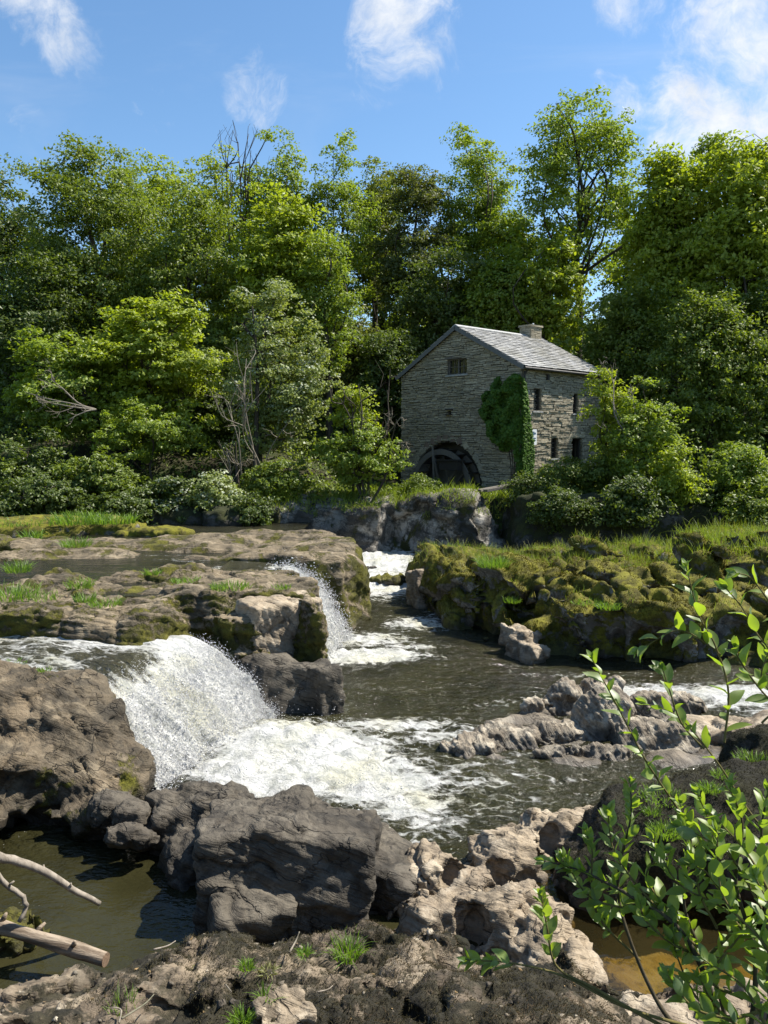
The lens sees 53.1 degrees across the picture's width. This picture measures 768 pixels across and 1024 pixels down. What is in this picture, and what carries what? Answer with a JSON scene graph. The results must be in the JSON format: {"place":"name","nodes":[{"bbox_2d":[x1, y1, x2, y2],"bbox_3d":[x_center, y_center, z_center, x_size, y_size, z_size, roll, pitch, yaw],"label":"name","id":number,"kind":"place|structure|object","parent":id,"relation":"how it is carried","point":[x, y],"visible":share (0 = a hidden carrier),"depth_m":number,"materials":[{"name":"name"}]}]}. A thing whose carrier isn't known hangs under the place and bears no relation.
{"place":"outdoors","nodes":[
{"label":"outdoors","id":0,"kind":"place"},
{"bbox_2d":[0,635,274,789],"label":"waterfall","id":1,"kind":"structure","parent":0,"point":[59,653],"depth_m":13.08,"materials":[{"name":"liquid"}]},
{"bbox_2d":[0,522,309,596],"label":"river","id":2,"kind":"structure","parent":0,"point":[94,569],"depth_m":20.91,"materials":[{"name":"liquid"}]},
{"bbox_2d":[0,534,80,550],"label":"islet rock","id":3,"kind":"object","parent":2,"relation":"on","point":[8,543],"visible":0.44,"depth_m":22.91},
{"bbox_2d":[0,514,90,537],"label":"islet rock","id":4,"kind":"object","parent":2,"relation":"on","point":[55,529],"visible":0.35,"depth_m":26.76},
{"bbox_2d":[0,472,93,517],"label":"shrub","id":5,"kind":"object","parent":2,"relation":"on","point":[48,496],"visible":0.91,"depth_m":29.85,"materials":[{"name":"green plant"}]},
{"bbox_2d":[69,486,158,524],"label":"shrub","id":6,"kind":"object","parent":2,"relation":"on","point":[122,503],"visible":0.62,"depth_m":30.04,"materials":[{"name":"green plant"}]},
{"bbox_2d":[147,502,207,524],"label":"bank boulder","id":7,"kind":"object","parent":2,"relation":"on","point":[171,516],"visible":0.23,"depth_m":30.60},
{"bbox_2d":[179,469,248,513],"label":"shrub","id":8,"kind":"object","parent":7,"relation":"on","point":[218,491],"visible":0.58,"depth_m":30.72,"materials":[{"name":"green plant"}]},
{"bbox_2d":[231,489,279,525],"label":"shrub","id":9,"kind":"object","parent":2,"relation":"on","point":[257,512],"visible":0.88,"depth_m":30.16,"materials":[{"name":"green plant"}]},
{"bbox_2d":[0,550,767,988],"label":"river","id":10,"kind":"structure","parent":0,"point":[422,682],"depth_m":11.74,"materials":[{"name":"liquid"}]},
{"bbox_2d":[0,906,50,958],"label":"green stone","id":11,"kind":"object","parent":10,"relation":"in","point":[10,948],"visible":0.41,"depth_m":7.57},
{"bbox_2d":[0,912,109,966],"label":"fallen log","id":12,"kind":"object","parent":11,"relation":"on","point":[72,948],"visible":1,"depth_m":7.19,"materials":[{"name":"brown wood"}]},
{"bbox_2d":[108,632,284,789],"bbox_3d":[-3.245,3.256,12.599,2.529,1.695,3.777,2,6,20],"label":"spray","id":13,"kind":"object","parent":10,"relation":"on","point":[226,667],"visible":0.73,"depth_m":12.82,"materials":[{"name":"liquid"}]},
{"bbox_2d":[144,780,254,891],"bbox_3d":[-2.335,4.041,9.356,1.604,1.176,1.644,0,5,0],"label":"shadow rock","id":14,"kind":"object","parent":10,"relation":"in","point":[180,812],"visible":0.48,"depth_m":9.31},
{"bbox_2d":[110,798,151,826],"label":"wedged stone","id":15,"kind":"object","parent":14,"relation":"on","point":[137,810],"visible":0.52,"depth_m":9.29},
{"bbox_2d":[103,822,159,851],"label":"slab stone","id":16,"kind":"object","parent":14,"relation":"on","point":[138,837],"visible":1,"depth_m":8.94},
{"bbox_2d":[235,590,322,656],"bbox_3d":[-2.248,2.996,15.816,2.087,2.726,1.318,-4,7,-41],"label":"ledge end","id":17,"kind":"object","parent":10,"relation":"in","point":[274,619],"visible":0.34,"depth_m":15.13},
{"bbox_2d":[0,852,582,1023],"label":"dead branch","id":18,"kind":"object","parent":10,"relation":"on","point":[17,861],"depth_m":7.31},
{"bbox_2d":[237,653,345,715],"bbox_3d":[-1.746,3.325,14.492,2.130,1.306,1.210,0,5,0],"label":"wedge rock","id":19,"kind":"object","parent":10,"relation":"in","point":[284,677],"visible":0.67,"depth_m":14.11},
{"bbox_2d":[192,784,418,945],"bbox_3d":[-0.790,4.140,8.465,2.610,1.832,2.061,0,5,0],"label":"boulder","id":20,"kind":"object","parent":10,"relation":"in","point":[291,861],"visible":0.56,"depth_m":7.89,"materials":[{"name":"stone"}]},
{"bbox_2d":[266,550,359,661],"bbox_3d":[-1.831,2.274,19.159,2.580,2.379,3.697,0,5,0],"label":"spray","id":21,"kind":"object","parent":10,"relation":"on","point":[333,611],"visible":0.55,"depth_m":19.47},
{"bbox_2d":[439,730,506,758],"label":"midstream rock","id":22,"kind":"object","parent":10,"relation":"in","point":[467,745],"visible":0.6,"depth_m":12.37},
{"bbox_2d":[386,805,630,990],"bbox_3d":[1.574,4.232,8.642,3.115,1.047,4.549,3,6,33],"label":"eroded rock","id":23,"kind":"object","parent":10,"relation":"in","point":[485,893],"visible":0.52,"depth_m":7.92,"materials":[{"name":"stone"}]},
{"bbox_2d":[472,720,553,749],"bbox_3d":[2.125,3.872,12.879,1.392,0.643,0.847,0,5,0],"label":"midstream rock","id":24,"kind":"object","parent":10,"relation":"in","point":[508,736],"visible":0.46,"depth_m":12.67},
{"bbox_2d":[498,623,550,664],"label":"pale block","id":25,"kind":"structure","parent":10,"relation":"in","point":[519,642],"depth_m":17.74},
{"bbox_2d":[533,718,587,743],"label":"midstream rock","id":26,"kind":"object","parent":10,"relation":"in","point":[565,730],"visible":0.45,"depth_m":12.86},
{"bbox_2d":[544,676,582,715],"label":"midstream rock","id":27,"kind":"object","parent":10,"relation":"in","point":[564,694],"visible":0.52,"depth_m":14.17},
{"bbox_2d":[567,741,631,760],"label":"midstream rock","id":28,"kind":"object","parent":10,"relation":"in","point":[607,751],"visible":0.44,"depth_m":12.18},
{"bbox_2d":[484,712,721,768],"bbox_3d":[3.824,4.088,12.944,7.182,0.778,3.440,0,5,0],"label":"rock bar","id":29,"kind":"object","parent":10,"relation":"in","point":[676,758],"visible":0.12,"depth_m":12.15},
{"bbox_2d":[570,684,636,741],"bbox_3d":[3.834,3.652,13.192,1.199,1.325,0.977,0,5,0],"label":"midstream rock","id":30,"kind":"object","parent":10,"relation":"in","point":[593,719],"visible":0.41,"depth_m":12.97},
{"bbox_2d":[611,715,665,751],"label":"midstream rock","id":31,"kind":"object","parent":10,"relation":"in","point":[649,732],"visible":0.37,"depth_m":12.62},
{"bbox_2d":[629,690,707,721],"bbox_3d":[5.201,3.683,14.071,1.550,0.882,0.864,0,5,0],"label":"midstream rock","id":32,"kind":"object","parent":10,"relation":"in","point":[694,705],"visible":0.48,"depth_m":13.88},
{"bbox_2d":[658,718,711,753],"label":"midstream rock","id":33,"kind":"object","parent":10,"relation":"in","point":[670,737],"visible":0.38,"depth_m":12.46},
{"bbox_2d":[686,709,767,744],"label":"pale bank slab","id":34,"kind":"structure","parent":10,"relation":"in","point":[715,726],"depth_m":12.98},
{"bbox_2d":[0,340,767,536],"bbox_3d":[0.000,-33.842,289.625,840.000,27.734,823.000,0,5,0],"label":"ground","id":35,"kind":"structure","parent":0,"point":[81,452],"depth_m":38.33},
{"bbox_2d":[0,165,64,402],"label":"oak tree","id":36,"kind":"object","parent":35,"relation":"on","point":[8,231],"visible":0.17,"depth_m":47.67,"materials":[{"name":"green plant"}]},
{"bbox_2d":[0,426,82,501],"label":"shrub","id":37,"kind":"object","parent":35,"relation":"on","point":[30,463],"visible":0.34,"depth_m":32.15,"materials":[{"name":"green plant"}]},
{"bbox_2d":[0,247,103,439],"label":"oak tree","id":38,"kind":"object","parent":35,"relation":"on","point":[32,311],"visible":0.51,"depth_m":41.19,"materials":[{"name":"green plant"}]},
{"bbox_2d":[1,325,135,460],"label":"sycamore tree","id":39,"kind":"object","parent":35,"relation":"on","point":[68,366],"visible":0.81,"depth_m":35.59,"materials":[{"name":"green plant"}]},
{"bbox_2d":[0,660,155,840],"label":"banded rock","id":40,"kind":"object","parent":35,"relation":"on","point":[70,746],"visible":0.83,"depth_m":10.33,"materials":[{"name":"stone"}]},
{"bbox_2d":[87,788,135,833],"bbox_3d":[-3.402,3.768,9.652,0.612,0.581,0.563,-2,5,-17],"label":"wedged stone","id":41,"kind":"object","parent":40,"relation":"on","point":[103,803],"visible":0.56,"depth_m":9.44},
{"bbox_2d":[0,129,187,390],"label":"oak tree","id":42,"kind":"object","parent":35,"relation":"on","point":[102,288],"visible":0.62,"depth_m":44.24,"materials":[{"name":"green plant"}]},
{"bbox_2d":[46,445,151,514],"bbox_3d":[-11.626,-0.958,32.055,4.038,3.718,3.243,1,5,10],"label":"shrub","id":43,"kind":"object","parent":35,"relation":"on","point":[107,476],"visible":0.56,"depth_m":31.41,"materials":[{"name":"green plant"}]},
{"bbox_2d":[65,285,232,454],"bbox_3d":[-11.631,-6.745,37.749,7.523,8.347,7.406,-3,6,-30],"label":"sycamore tree","id":44,"kind":"object","parent":35,"relation":"on","point":[172,376],"visible":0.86,"depth_m":36.26,"materials":[{"name":"green plant"}]},
{"bbox_2d":[85,396,214,481],"bbox_3d":[-10.670,-2.445,34.341,5.827,5.450,4.094,0,5,0],"label":"shrub","id":45,"kind":"object","parent":35,"relation":"on","point":[161,433],"visible":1,"depth_m":33.89,"materials":[{"name":"green plant"}]},
{"bbox_2d":[115,476,200,522],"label":"shrub","id":46,"kind":"object","parent":35,"relation":"on","point":[167,491],"visible":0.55,"depth_m":30.98,"materials":[{"name":"green plant"}]},
{"bbox_2d":[0,562,328,666],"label":"rock ledge","id":47,"kind":"object","parent":35,"relation":"on","point":[199,608],"visible":0.37,"depth_m":15.24,"materials":[{"name":"stone"}]},
{"bbox_2d":[122,147,215,341],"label":"ash tree","id":48,"kind":"object","parent":35,"relation":"on","point":[169,201],"visible":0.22,"depth_m":53.68,"materials":[{"name":"green plant"}]},
{"bbox_2d":[114,173,250,414],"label":"oak tree","id":49,"kind":"object","parent":35,"relation":"on","point":[197,249],"visible":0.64,"depth_m":43.71,"materials":[{"name":"green plant"}]},
{"bbox_2d":[0,528,371,630],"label":"rock shelf","id":50,"kind":"object","parent":35,"relation":"on","point":[341,557],"visible":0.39,"depth_m":21.96,"materials":[{"name":"stone"}]},
{"bbox_2d":[181,141,246,337],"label":"ash tree","id":51,"kind":"object","parent":35,"relation":"on","point":[209,169],"visible":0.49,"depth_m":51.63,"materials":[{"name":"green plant"}]},
{"bbox_2d":[163,345,266,449],"bbox_3d":[-9.083,-5.498,40.667,6.375,6.526,5.575,0,5,0],"label":"oak tree","id":52,"kind":"object","parent":35,"relation":"on","point":[209,406],"visible":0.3,"depth_m":39.46,"materials":[{"name":"green plant"}]},
{"bbox_2d":[212,120,268,363],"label":"bare tree","id":53,"kind":"object","parent":35,"relation":"on","point":[241,193],"visible":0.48,"depth_m":52.14,"materials":[{"name":"brown plant"}]},
{"bbox_2d":[208,343,305,500],"bbox_3d":[-5.521,-3.490,33.047,3.938,7.637,3.082,-2,6,-23],"label":"dead tree","id":54,"kind":"object","parent":35,"relation":"on","point":[251,442],"visible":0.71,"depth_m":32.70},
{"bbox_2d":[209,178,339,425],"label":"maple tree","id":55,"kind":"object","parent":35,"relation":"on","point":[290,222],"visible":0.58,"depth_m":42.86,"materials":[{"name":"green plant"}]},
{"bbox_2d":[237,454,315,501],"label":"shrub","id":56,"kind":"object","parent":35,"relation":"on","point":[267,478],"visible":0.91,"depth_m":32.17,"materials":[{"name":"green plant"}]},
{"bbox_2d":[209,278,344,479],"bbox_3d":[-5.400,-6.050,35.993,6.110,9.455,5.588,-4,6,-36],"label":"rowan tree","id":57,"kind":"object","parent":35,"relation":"on","point":[285,402],"visible":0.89,"depth_m":35.48,"materials":[{"name":"green plant"}]},
{"bbox_2d":[240,125,328,347],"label":"ash tree","id":58,"kind":"object","parent":35,"relation":"on","point":[292,176],"visible":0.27,"depth_m":51.49,"materials":[{"name":"green plant"}]},
{"bbox_2d":[289,224,365,445],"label":"ivy clad tree","id":59,"kind":"object","parent":35,"relation":"on","point":[343,300],"visible":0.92,"depth_m":41.78,"materials":[{"name":"green plant"}]},
{"bbox_2d":[303,128,389,340],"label":"ash tree","id":60,"kind":"object","parent":35,"relation":"on","point":[344,190],"visible":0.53,"depth_m":52.69,"materials":[{"name":"green plant"}]},
{"bbox_2d":[308,295,385,417],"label":"alder tree","id":61,"kind":"object","parent":35,"relation":"on","point":[346,373],"visible":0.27,"depth_m":44.84,"materials":[{"name":"green plant"}]},
{"bbox_2d":[325,383,381,491],"bbox_3d":[-1.302,-2.936,33.374,2.490,5.203,2.356,0,5,0],"label":"tree","id":62,"kind":"object","parent":35,"relation":"on","point":[340,417],"visible":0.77,"depth_m":32.89,"materials":[{"name":"green plant"}]},
{"bbox_2d":[344,155,403,331],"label":"ash tree","id":63,"kind":"object","parent":35,"relation":"on","point":[385,226],"visible":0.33,"depth_m":55.20,"materials":[{"name":"green plant"}]},
{"bbox_2d":[258,478,493,516],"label":"cliff grass","id":64,"kind":"structure","parent":35,"relation":"on","point":[380,497],"depth_m":31.59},
{"bbox_2d":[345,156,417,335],"bbox_3d":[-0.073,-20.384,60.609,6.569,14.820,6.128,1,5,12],"label":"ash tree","id":65,"kind":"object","parent":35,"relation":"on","point":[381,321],"visible":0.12,"depth_m":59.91,"materials":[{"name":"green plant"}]},
{"bbox_2d":[0,919,765,1023],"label":"foreground rock","id":66,"kind":"object","parent":35,"relation":"on","point":[165,1002],"visible":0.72,"depth_m":5.97,"materials":[{"name":"stone"}]},
{"bbox_2d":[249,984,316,1023],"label":"grey stone","id":67,"kind":"object","parent":66,"relation":"on","point":[292,1006],"visible":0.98,"depth_m":5.52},
{"bbox_2d":[0,928,614,1023],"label":"pebbles","id":68,"kind":"object","parent":66,"relation":"on","point":[222,1002],"visible":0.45,"depth_m":5.82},
{"bbox_2d":[0,311,767,506],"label":"undergrowth","id":69,"kind":"object","parent":35,"relation":"on","point":[389,489],"visible":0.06,"depth_m":37.58,"materials":[{"name":"green plant"}]},
{"bbox_2d":[345,327,422,445],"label":"alder tree","id":70,"kind":"object","parent":35,"relation":"on","point":[388,356],"visible":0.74,"depth_m":42.85,"materials":[{"name":"green plant"}]},
{"bbox_2d":[269,488,504,552],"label":"cliff","id":71,"kind":"structure","parent":35,"relation":"on","point":[386,526],"depth_m":31.10,"materials":[{"name":"stone"}]},
{"bbox_2d":[310,417,413,495],"bbox_3d":[-0.998,-2.076,32.371,4.568,3.876,3.585,3,6,27],"label":"shrub","id":72,"kind":"object","parent":71,"relation":"on","point":[366,460],"visible":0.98,"depth_m":31.92,"materials":[{"name":"green plant"}]},
{"bbox_2d":[330,360,411,501],"bbox_3d":[-0.744,-3.187,31.765,3.693,6.251,2.455,2,6,20],"label":"tree","id":73,"kind":"object","parent":71,"relation":"on","point":[368,482],"visible":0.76,"depth_m":32.00,"materials":[{"name":"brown plant"}]},
{"bbox_2d":[362,162,464,357],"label":"alder tree","id":74,"kind":"object","parent":35,"relation":"on","point":[422,194],"visible":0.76,"depth_m":50.72,"materials":[{"name":"green plant"}]},
{"bbox_2d":[383,236,493,356],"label":"alder tree","id":75,"kind":"object","parent":35,"relation":"on","point":[436,327],"visible":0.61,"depth_m":46.73,"materials":[{"name":"green plant"}]},
{"bbox_2d":[430,122,532,299],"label":"ash tree","id":76,"kind":"object","parent":35,"relation":"on","point":[485,192],"visible":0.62,"depth_m":51.90,"materials":[{"name":"green plant"}]},
{"bbox_2d":[447,231,553,333],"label":"maple tree","id":77,"kind":"object","parent":35,"relation":"on","point":[494,286],"visible":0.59,"depth_m":45.42,"materials":[{"name":"green plant"}]},
{"bbox_2d":[395,323,606,489],"bbox_3d":[5.781,-4.853,38.645,6.540,9.660,8.470,-5,7,-41],"label":"stone mill","id":78,"kind":"object","parent":35,"relation":"on","point":[449,376],"visible":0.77,"depth_m":36.32,"materials":[{"name":"grey stone"}]},
{"bbox_2d":[412,448,481,487],"bbox_3d":[3.192,-1.025,37.806,1.500,4.233,4.218,-5,7,-41],"label":"water wheel","id":79,"kind":"object","parent":78,"relation":"attached to","point":[424,465],"visible":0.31,"depth_m":37.10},
{"bbox_2d":[478,373,534,482],"bbox_3d":[5.269,-3.491,34.347,2.827,5.329,1.374,3,6,29],"label":"ivy","id":80,"kind":"object","parent":78,"relation":"attached to","point":[499,410],"visible":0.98,"depth_m":33.83,"materials":[{"name":"green plant"}]},
{"bbox_2d":[468,193,549,309],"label":"alder tree","id":81,"kind":"object","parent":35,"relation":"on","point":[488,236],"visible":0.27,"depth_m":49.97,"materials":[{"name":"green plant"}]},
{"bbox_2d":[498,470,552,506],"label":"shrub","id":82,"kind":"object","parent":35,"relation":"on","point":[529,484],"visible":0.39,"depth_m":31.65,"materials":[{"name":"green plant"}]},
{"bbox_2d":[509,227,599,354],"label":"maple tree","id":83,"kind":"object","parent":35,"relation":"on","point":[560,279],"visible":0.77,"depth_m":44.31,"materials":[{"name":"green plant"}]},
{"bbox_2d":[521,454,604,494],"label":"shrub","id":84,"kind":"object","parent":35,"relation":"on","point":[559,474],"visible":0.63,"depth_m":32.09,"materials":[{"name":"green plant"}]},
{"bbox_2d":[491,85,668,358],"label":"ash tree","id":85,"kind":"object","parent":35,"relation":"on","point":[550,170],"visible":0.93,"depth_m":46.33,"materials":[{"name":"green plant"}]},
{"bbox_2d":[405,528,767,667],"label":"mossy outcrop","id":86,"kind":"object","parent":35,"relation":"on","point":[600,623],"visible":0.64,"depth_m":18.89,"materials":[{"name":"plant"}]},
{"bbox_2d":[409,511,767,609],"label":"bank grass","id":87,"kind":"structure","parent":86,"relation":"on","point":[711,538],"depth_m":22.27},
{"bbox_2d":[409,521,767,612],"bbox_3d":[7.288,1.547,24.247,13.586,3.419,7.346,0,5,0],"label":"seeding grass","id":88,"kind":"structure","parent":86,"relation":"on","point":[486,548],"depth_m":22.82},
{"bbox_2d":[419,531,767,661],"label":"moss","id":89,"kind":"object","parent":86,"relation":"on","point":[580,575],"visible":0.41,"depth_m":19.17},
{"bbox_2d":[576,365,637,483],"bbox_3d":[9.470,-3.435,32.702,2.612,5.518,1.964,0,5,0],"label":"shrub","id":90,"kind":"object","parent":35,"relation":"on","point":[606,406],"visible":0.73,"depth_m":32.38,"materials":[{"name":"green plant"}]},
{"bbox_2d":[456,773,767,1023],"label":"willow","id":91,"kind":"object","parent":35,"relation":"on","point":[681,925],"visible":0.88,"depth_m":2.13,"materials":[{"name":"green plant"}]},
{"bbox_2d":[574,444,652,493],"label":"shrub","id":92,"kind":"object","parent":35,"relation":"on","point":[602,469],"visible":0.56,"depth_m":32.03,"materials":[{"name":"green plant"}]},
{"bbox_2d":[556,273,682,449],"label":"oak tree","id":93,"kind":"object","parent":35,"relation":"on","point":[627,315],"visible":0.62,"depth_m":40.46,"materials":[{"name":"green plant"}]},
{"bbox_2d":[502,492,767,551],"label":"bank rock","id":94,"kind":"object","parent":35,"relation":"on","point":[517,529],"visible":0.07,"depth_m":29.51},
{"bbox_2d":[524,485,598,534],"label":"shrub","id":95,"kind":"object","parent":94,"relation":"on","point":[556,507],"visible":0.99,"depth_m":29.12,"materials":[{"name":"green plant"}]},
{"bbox_2d":[584,470,678,529],"bbox_3d":[9.343,-0.464,29.072,3.480,2.283,2.976,1,5,11],"label":"shrub","id":96,"kind":"object","parent":94,"relation":"on","point":[623,505],"visible":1,"depth_m":28.53,"materials":[{"name":"green plant"}]},
{"bbox_2d":[601,375,693,495],"bbox_3d":[10.632,-3.033,31.252,3.628,4.988,3.657,0,5,0],"label":"shrub","id":97,"kind":"object","parent":94,"relation":"on","point":[655,430],"visible":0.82,"depth_m":30.65,"materials":[{"name":"green plant"}]},
{"bbox_2d":[647,436,716,510],"bbox_3d":[11.461,-1.503,29.657,2.625,2.890,1.957,0,5,0],"label":"shrub","id":98,"kind":"object","parent":94,"relation":"on","point":[679,484],"visible":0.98,"depth_m":29.33,"materials":[{"name":"green plant"}]},
{"bbox_2d":[694,440,767,506],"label":"shrub","id":99,"kind":"object","parent":94,"relation":"on","point":[738,466],"visible":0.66,"depth_m":29.89,"materials":[{"name":"green plant"}]},
{"bbox_2d":[706,473,767,529],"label":"shrub","id":100,"kind":"object","parent":94,"relation":"on","point":[750,505],"visible":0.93,"depth_m":28.58,"materials":[{"name":"green plant"}]},
{"bbox_2d":[550,724,767,943],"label":"moss mound","id":101,"kind":"object","parent":35,"relation":"on","point":[585,923],"visible":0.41,"depth_m":8.34,"materials":[{"name":"plant"}]},
{"bbox_2d":[552,722,767,908],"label":"moss","id":102,"kind":"object","parent":101,"relation":"on","point":[720,761],"visible":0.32,"depth_m":8.71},
{"bbox_2d":[600,142,733,415],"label":"maple tree","id":103,"kind":"object","parent":35,"relation":"on","point":[655,236],"visible":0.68,"depth_m":41.80,"materials":[{"name":"green plant"}]},
{"bbox_2d":[580,558,767,822],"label":"willow","id":104,"kind":"object","parent":35,"relation":"on","point":[711,640],"visible":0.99,"depth_m":2.25,"materials":[{"name":"green plant"}]},
{"bbox_2d":[632,279,767,465],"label":"oak tree","id":105,"kind":"object","parent":35,"relation":"on","point":[713,344],"visible":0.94,"depth_m":36.55,"materials":[{"name":"green plant"}]},
{"bbox_2d":[657,803,767,1023],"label":"willow","id":106,"kind":"object","parent":35,"relation":"on","point":[756,874],"visible":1,"depth_m":1.95,"materials":[{"name":"green plant"}]},
{"bbox_2d":[664,129,767,419],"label":"maple tree","id":107,"kind":"object","parent":35,"relation":"on","point":[744,189],"visible":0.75,"depth_m":39.33,"materials":[{"name":"green plant"}]},
{"bbox_2d":[715,275,767,459],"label":"oak tree","id":108,"kind":"object","parent":35,"relation":"on","point":[763,323],"visible":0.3,"depth_m":37.86,"materials":[{"name":"green plant"}]},
{"bbox_2d":[0,0,767,353],"label":"sky","id":109,"kind":"structure","parent":0,"point":[164,77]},
{"bbox_2d":[595,926,759,993],"bbox_3d":[3.690,4.509,7.520,5.580,0.234,3.360,0,5,0],"label":"pool bed","id":110,"kind":"object","parent":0,"point":[617,958],"visible":0.12,"depth_m":7.77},
{"bbox_2d":[619,977,767,1023],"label":"pale bank stone","id":111,"kind":"object","parent":110,"relation":"on","point":[679,1012],"visible":0.33,"depth_m":5.89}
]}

